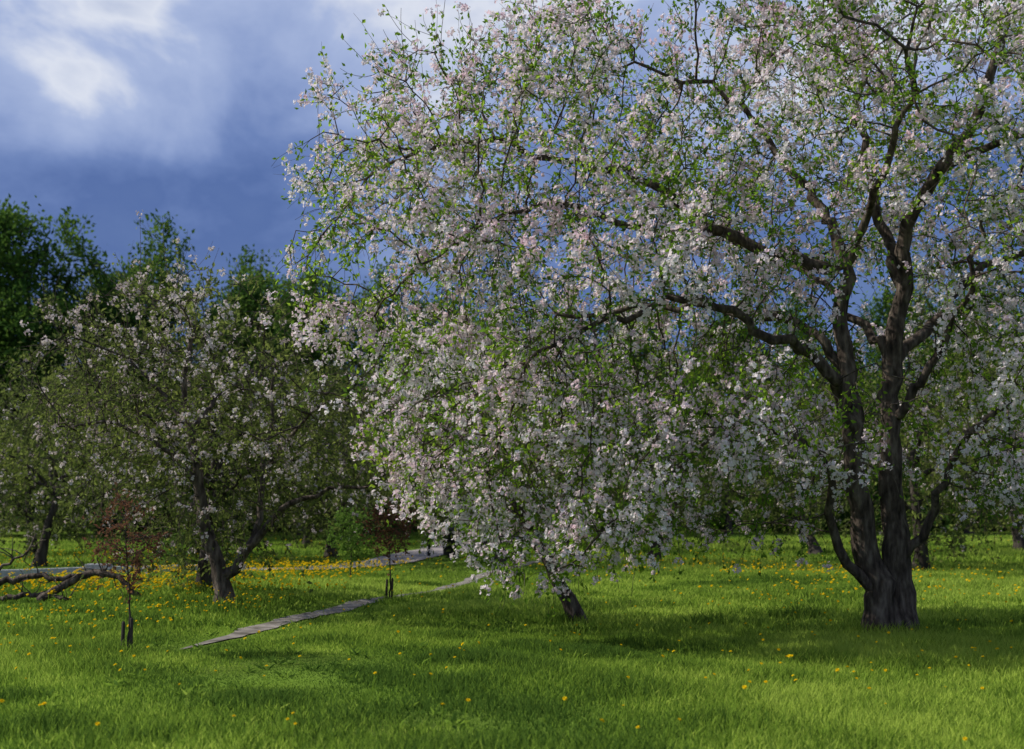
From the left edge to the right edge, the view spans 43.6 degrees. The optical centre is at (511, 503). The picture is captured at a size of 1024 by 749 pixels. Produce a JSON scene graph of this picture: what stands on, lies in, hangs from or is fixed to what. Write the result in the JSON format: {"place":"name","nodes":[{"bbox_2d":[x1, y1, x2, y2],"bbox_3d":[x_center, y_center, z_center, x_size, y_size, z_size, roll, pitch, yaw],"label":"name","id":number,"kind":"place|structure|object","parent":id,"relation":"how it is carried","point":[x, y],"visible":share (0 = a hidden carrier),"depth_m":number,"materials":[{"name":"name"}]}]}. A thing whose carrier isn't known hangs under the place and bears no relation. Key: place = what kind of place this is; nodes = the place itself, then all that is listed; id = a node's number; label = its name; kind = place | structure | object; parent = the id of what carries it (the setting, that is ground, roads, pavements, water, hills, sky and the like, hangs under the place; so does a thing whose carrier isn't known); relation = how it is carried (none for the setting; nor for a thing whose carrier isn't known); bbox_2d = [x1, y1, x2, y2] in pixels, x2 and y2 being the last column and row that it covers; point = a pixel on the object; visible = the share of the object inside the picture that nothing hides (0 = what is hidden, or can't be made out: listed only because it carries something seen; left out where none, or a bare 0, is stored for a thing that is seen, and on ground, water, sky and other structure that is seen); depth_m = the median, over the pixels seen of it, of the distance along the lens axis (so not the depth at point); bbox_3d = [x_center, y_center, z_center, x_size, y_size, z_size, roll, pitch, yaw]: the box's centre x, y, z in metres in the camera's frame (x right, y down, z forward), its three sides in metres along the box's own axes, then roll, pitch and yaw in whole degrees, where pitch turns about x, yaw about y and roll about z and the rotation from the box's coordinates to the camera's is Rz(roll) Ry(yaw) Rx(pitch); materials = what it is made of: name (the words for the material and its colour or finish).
{"place":"outdoors","nodes":[
{"label":"outdoors","id":0,"kind":"place"},
{"bbox_2d":[241,533,603,569],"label":"garden path","id":1,"kind":"structure","parent":0,"point":[417,556],"depth_m":37.79,"materials":[{"name":"grey concrete"}]},
{"bbox_2d":[0,524,1023,748],"bbox_3d":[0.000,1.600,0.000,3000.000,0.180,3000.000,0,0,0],"label":"ground","id":2,"kind":"structure","parent":0,"point":[21,533],"depth_m":12.11,"materials":[{"name":"green plant"}]},
{"bbox_2d":[0,197,62,515],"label":"deciduous tree","id":3,"kind":"object","parent":2,"relation":"on","point":[11,244],"visible":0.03,"depth_m":61.67,"materials":[{"name":"green plant"}]},
{"bbox_2d":[0,194,99,523],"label":"deciduous tree","id":4,"kind":"object","parent":2,"relation":"on","point":[22,289],"visible":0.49,"depth_m":57.70,"materials":[{"name":"green plant"}]},
{"bbox_2d":[0,349,150,554],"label":"apple tree","id":5,"kind":"object","parent":2,"relation":"on","point":[27,521],"visible":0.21,"depth_m":39.67,"materials":[{"name":"green plant"}]},
{"bbox_2d":[0,533,150,601],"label":"fallen branch","id":6,"kind":"object","parent":2,"relation":"on","point":[70,579],"visible":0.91,"depth_m":20.59,"materials":[{"name":"brown wood"}]},
{"bbox_2d":[0,345,191,566],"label":"apple tree","id":7,"kind":"object","parent":2,"relation":"on","point":[40,558],"visible":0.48,"depth_m":32.93,"materials":[{"name":"green plant"}]},
{"bbox_2d":[0,206,191,535],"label":"deciduous tree","id":8,"kind":"object","parent":2,"relation":"on","point":[70,241],"visible":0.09,"depth_m":61.23,"materials":[{"name":"green plant"}]},
{"bbox_2d":[81,564,114,572],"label":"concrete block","id":9,"kind":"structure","parent":2,"relation":"on","point":[94,566],"depth_m":26.47,"materials":[{"name":"grey concrete"}]},
{"bbox_2d":[0,565,196,576],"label":"path kerb","id":10,"kind":"structure","parent":2,"relation":"on","point":[18,572],"depth_m":27.84,"materials":[{"name":"concrete"}]},
{"bbox_2d":[78,480,172,649],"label":"copper leaf sapling","id":11,"kind":"object","parent":2,"relation":"on","point":[117,526],"visible":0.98,"depth_m":13.28,"materials":[{"name":"brown plant"}]},
{"bbox_2d":[78,244,195,530],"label":"deciduous tree","id":12,"kind":"object","parent":2,"relation":"on","point":[126,275],"depth_m":71.47,"materials":[{"name":"green plant"}]},
{"bbox_2d":[69,208,246,536],"bbox_3d":[-16.706,-6.009,60.948,8.824,15.624,9.976,0,0,-8],"label":"deciduous tree","id":13,"kind":"object","parent":2,"relation":"on","point":[158,259],"visible":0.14,"depth_m":59.52,"materials":[{"name":"green plant"}]},
{"bbox_2d":[147,526,199,581],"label":"green sapling","id":14,"kind":"object","parent":2,"relation":"on","point":[173,558],"visible":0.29,"depth_m":24.45,"materials":[{"name":"green plant"}]},
{"bbox_2d":[0,210,404,606],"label":"apple tree","id":15,"kind":"object","parent":2,"relation":"on","point":[222,574],"visible":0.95,"depth_m":18.13,"materials":[{"name":"white plant"}]},
{"bbox_2d":[20,249,395,592],"bbox_3d":[-4.822,-1.283,21.396,6.269,5.883,6.037,0,0,-17],"label":"apple tree","id":16,"kind":"object","parent":2,"relation":"on","point":[203,571],"visible":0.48,"depth_m":20.66,"materials":[{"name":"green plant"}]},
{"bbox_2d":[99,334,371,556],"bbox_3d":[-7.941,-1.573,37.085,6.734,6.740,7.410,0,0,-41],"label":"apple tree","id":17,"kind":"object","parent":2,"relation":"on","point":[252,511],"visible":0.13,"depth_m":36.36,"materials":[{"name":"green plant"}]},
{"bbox_2d":[195,253,300,534],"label":"deciduous tree","id":18,"kind":"object","parent":2,"relation":"on","point":[247,302],"visible":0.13,"depth_m":64.72,"materials":[{"name":"green plant"}]},
{"bbox_2d":[226,244,347,531],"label":"deciduous tree","id":19,"kind":"object","parent":2,"relation":"on","point":[245,266],"depth_m":74.44,"materials":[{"name":"green plant"}]},
{"bbox_2d":[223,265,375,535],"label":"deciduous tree","id":20,"kind":"object","parent":2,"relation":"on","point":[314,354],"visible":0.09,"depth_m":61.03,"materials":[{"name":"green plant"}]},
{"bbox_2d":[228,389,388,544],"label":"apple tree","id":21,"kind":"object","parent":2,"relation":"on","point":[304,529],"visible":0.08,"depth_m":49.13,"materials":[{"name":"green plant"}]},
{"bbox_2d":[207,336,437,557],"bbox_3d":[-5.824,-1.642,38.803,6.991,6.812,7.259,0,0,41],"label":"apple tree","id":22,"kind":"object","parent":2,"relation":"on","point":[329,550],"visible":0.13,"depth_m":38.82,"materials":[{"name":"green plant"}]},
{"bbox_2d":[324,505,377,577],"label":"green sapling","id":23,"kind":"object","parent":2,"relation":"on","point":[353,542],"visible":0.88,"depth_m":26.41,"materials":[{"name":"green plant"}]},
{"bbox_2d":[291,258,443,534],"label":"deciduous tree","id":24,"kind":"object","parent":2,"relation":"on","point":[388,305],"visible":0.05,"depth_m":65.81,"materials":[{"name":"green plant"}]},
{"bbox_2d":[181,558,574,648],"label":"footpath","id":25,"kind":"structure","parent":2,"relation":"on","point":[276,623],"depth_m":17.67,"materials":[{"name":"grey concrete"}]},
{"bbox_2d":[355,495,417,598],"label":"copper leaf sapling","id":26,"kind":"object","parent":2,"relation":"on","point":[386,541],"visible":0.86,"depth_m":20.75,"materials":[{"name":"brown plant"}]},
{"bbox_2d":[274,306,565,563],"bbox_3d":[-2.139,-1.722,32.979,7.746,7.046,7.040,0,0,18],"label":"apple tree","id":27,"kind":"object","parent":2,"relation":"on","point":[440,506],"visible":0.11,"depth_m":32.83,"materials":[{"name":"white plant"}]},
{"bbox_2d":[427,526,430,555],"bbox_3d":[-2.500,1.100,38.500,0.130,1.100,0.127,0,0,0],"label":"bollard","id":28,"kind":"object","parent":2,"relation":"on","point":[429,547],"visible":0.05,"depth_m":38.46,"materials":[{"name":"black paint"}]},
{"bbox_2d":[368,289,491,533],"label":"deciduous tree","id":29,"kind":"object","parent":2,"relation":"on","point":[423,304],"visible":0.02,"depth_m":63.05,"materials":[{"name":"green plant"}]},
{"bbox_2d":[442,526,460,557],"bbox_3d":[-1.800,1.111,38.000,0.600,0.960,0.600,0,0,0],"label":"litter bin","id":30,"kind":"object","parent":2,"relation":"on","point":[446,553],"visible":0.3,"depth_m":37.77,"materials":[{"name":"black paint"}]},
{"bbox_2d":[412,387,569,542],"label":"apple tree","id":31,"kind":"object","parent":2,"relation":"on","point":[477,490],"visible":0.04,"depth_m":51.99,"materials":[{"name":"white plant"}]},
{"bbox_2d":[459,298,545,530],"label":"deciduous tree","id":32,"kind":"object","parent":2,"relation":"on","point":[487,350],"depth_m":69.44,"materials":[{"name":"green plant"}]},
{"bbox_2d":[342,292,669,622],"bbox_3d":[0.070,-0.579,17.934,4.845,4.841,3.981,0,0,0],"label":"apple tree","id":33,"kind":"object","parent":2,"relation":"on","point":[572,607],"visible":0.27,"depth_m":17.69,"materials":[{"name":"white plant"}]},
{"bbox_2d":[0,536,1020,744],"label":"dandelions","id":34,"kind":"object","parent":2,"relation":"on","point":[289,570],"visible":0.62,"depth_m":21.41,"materials":[{"name":"yellow flower petals"}]},
{"bbox_2d":[0,332,1023,531],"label":"distant tree line","id":35,"kind":"object","parent":2,"relation":"on","point":[843,517],"visible":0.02,"depth_m":74.85,"materials":[{"name":"green plant"}]},
{"bbox_2d":[503,294,627,531],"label":"deciduous tree","id":36,"kind":"object","parent":2,"relation":"on","point":[559,307],"visible":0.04,"depth_m":66.80,"materials":[{"name":"green plant"}]},
{"bbox_2d":[492,372,654,547],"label":"apple tree","id":37,"kind":"object","parent":2,"relation":"on","point":[561,496],"visible":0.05,"depth_m":44.82,"materials":[{"name":"white plant"}]},
{"bbox_2d":[571,290,700,528],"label":"deciduous tree","id":38,"kind":"object","parent":2,"relation":"on","point":[663,375],"visible":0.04,"depth_m":69.59,"materials":[{"name":"green plant"}]},
{"bbox_2d":[260,0,1023,631],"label":"apple tree","id":39,"kind":"object","parent":2,"relation":"on","point":[886,584],"visible":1,"depth_m":14.80,"materials":[{"name":"white plant"}]},
{"bbox_2d":[604,383,751,542],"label":"apple tree","id":40,"kind":"object","parent":2,"relation":"on","point":[682,508],"visible":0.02,"depth_m":51.20,"materials":[{"name":"green plant"}]},
{"bbox_2d":[552,329,824,560],"bbox_3d":[4.737,-1.586,34.707,7.542,6.651,7.357,0,0,-11],"label":"apple tree","id":41,"kind":"object","parent":2,"relation":"on","point":[711,477],"visible":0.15,"depth_m":33.77,"materials":[{"name":"white plant"}]},
{"bbox_2d":[671,293,785,533],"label":"deciduous tree","id":42,"kind":"object","parent":2,"relation":"on","point":[730,526],"visible":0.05,"depth_m":67.55,"materials":[{"name":"green plant"}]},
{"bbox_2d":[736,286,859,532],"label":"deciduous tree","id":43,"kind":"object","parent":2,"relation":"on","point":[799,338],"visible":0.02,"depth_m":70.03,"materials":[{"name":"green plant"}]},
{"bbox_2d":[688,345,908,553],"bbox_3d":[8.920,-1.853,41.885,7.346,7.353,8.083,0,0,2],"label":"apple tree","id":44,"kind":"object","parent":2,"relation":"on","point":[813,548],"visible":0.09,"depth_m":41.14,"materials":[{"name":"white plant"}]},
{"bbox_2d":[771,279,1023,570],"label":"apple tree","id":45,"kind":"object","parent":2,"relation":"on","point":[916,515],"visible":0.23,"depth_m":30.61,"materials":[{"name":"white plant"}]},
{"bbox_2d":[830,283,970,520],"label":"deciduous tree","id":46,"kind":"object","parent":2,"relation":"on","point":[886,307],"visible":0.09,"depth_m":66.96,"materials":[{"name":"green plant"}]},
{"bbox_2d":[881,306,1023,550],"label":"apple tree","id":47,"kind":"object","parent":2,"relation":"on","point":[969,463],"visible":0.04,"depth_m":34.79,"materials":[{"name":"white plant"}]},
{"bbox_2d":[900,354,1023,549],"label":"apple tree","id":48,"kind":"object","parent":2,"relation":"on","point":[1016,544],"visible":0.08,"depth_m":44.02,"materials":[{"name":"white plant"}]},
{"bbox_2d":[936,291,1023,533],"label":"deciduous tree","id":49,"kind":"object","parent":2,"relation":"on","point":[968,408],"visible":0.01,"depth_m":69.73,"materials":[{"name":"green plant"}]},
{"bbox_2d":[977,307,1023,517],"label":"deciduous tree","id":50,"kind":"object","parent":2,"relation":"on","point":[1022,363],"depth_m":74.45,"materials":[{"name":"green plant"}]},
{"bbox_2d":[0,0,1023,413],"label":"sky","id":51,"kind":"structure","parent":0,"point":[110,110],"materials":[{"name":"blue"}]}
]}

